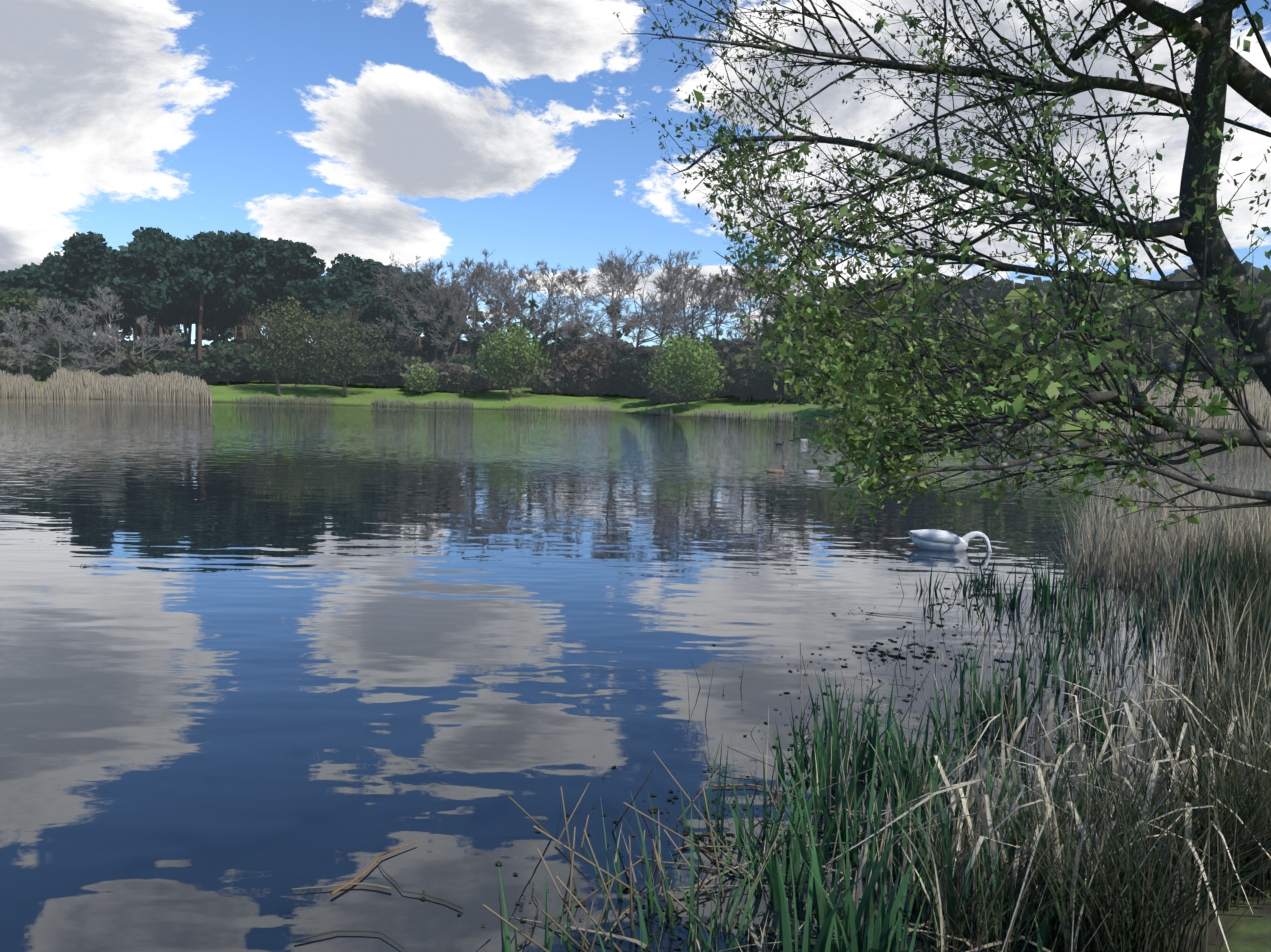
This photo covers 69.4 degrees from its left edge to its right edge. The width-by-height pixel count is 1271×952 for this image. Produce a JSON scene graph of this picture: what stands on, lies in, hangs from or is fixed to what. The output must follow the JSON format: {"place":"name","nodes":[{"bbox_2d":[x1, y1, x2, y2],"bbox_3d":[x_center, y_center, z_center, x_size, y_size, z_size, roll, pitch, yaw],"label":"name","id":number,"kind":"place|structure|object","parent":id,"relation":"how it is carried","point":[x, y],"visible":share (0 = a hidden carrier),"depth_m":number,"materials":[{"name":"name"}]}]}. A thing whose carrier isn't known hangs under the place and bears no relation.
{"place":"outdoors","nodes":[
{"label":"outdoors","id":0,"kind":"place"},
{"bbox_2d":[0,398,1270,951],"bbox_3d":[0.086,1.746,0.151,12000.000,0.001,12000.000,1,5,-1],"label":"lake water","id":1,"kind":"structure","parent":0,"point":[258,662],"depth_m":6.27,"materials":[{"name":"blue liquid"}]},
{"bbox_2d":[292,570,1193,951],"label":"twigs","id":2,"kind":"object","parent":1,"relation":"on","point":[708,846],"visible":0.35,"depth_m":3.70,"materials":[{"name":"brown plant"}]},
{"bbox_2d":[766,465,786,472],"bbox_3d":[3.458,-0.158,22.460,0.548,0.260,0.190,2,5,3],"label":"mallard hen","id":3,"kind":"object","parent":1,"relation":"in","point":[775,470],"visible":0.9,"depth_m":22.41,"materials":[{"name":"brown"}]},
{"bbox_2d":[803,466,823,473],"bbox_3d":[4.377,-0.135,22.480,0.548,0.260,0.190,2,5,11],"label":"mallard drake","id":4,"kind":"object","parent":1,"relation":"on","point":[813,471],"visible":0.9,"depth_m":22.43,"materials":[{"name":"white"}]},
{"bbox_2d":[908,529,991,551],"bbox_3d":[3.839,0.825,11.210,0.994,0.332,0.319,2,5,10],"label":"swan","id":5,"kind":"object","parent":1,"relation":"on","point":[934,539],"visible":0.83,"depth_m":11.12,"materials":[{"name":"white"}]},
{"bbox_2d":[0,380,1270,951],"bbox_3d":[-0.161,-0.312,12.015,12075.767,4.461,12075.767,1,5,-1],"label":"ground","id":6,"kind":"structure","parent":0,"point":[1248,932],"depth_m":98.78,"materials":[{"name":"green plant"}]},
{"bbox_2d":[0,227,1270,421],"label":"treeline","id":7,"kind":"object","parent":6,"relation":"on","point":[167,271],"depth_m":109.40,"materials":[{"name":"green plant"}]},
{"bbox_2d":[0,367,1270,439],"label":"bank reeds","id":8,"kind":"object","parent":6,"relation":"on","point":[61,383],"visible":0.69,"depth_m":98.27,"materials":[{"name":"beige plant"}]},
{"bbox_2d":[480,511,1270,951],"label":"green reeds","id":9,"kind":"object","parent":6,"relation":"on","point":[1128,917],"visible":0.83,"depth_m":3.25,"materials":[{"name":"green plant"}]},
{"bbox_2d":[482,461,1270,951],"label":"dry reeds","id":10,"kind":"object","parent":6,"relation":"on","point":[1128,529],"visible":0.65,"depth_m":4.34,"materials":[{"name":"beige plant"}]},
{"bbox_2d":[0,0,1270,347],"label":"sky","id":11,"kind":"structure","parent":0,"point":[449,131],"materials":[{"name":"blue"}]},
{"bbox_2d":[613,0,1270,533],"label":"willow tree","id":12,"kind":"object","parent":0,"point":[1049,376],"depth_m":5.59,"materials":[{"name":"green plant"}]}
]}

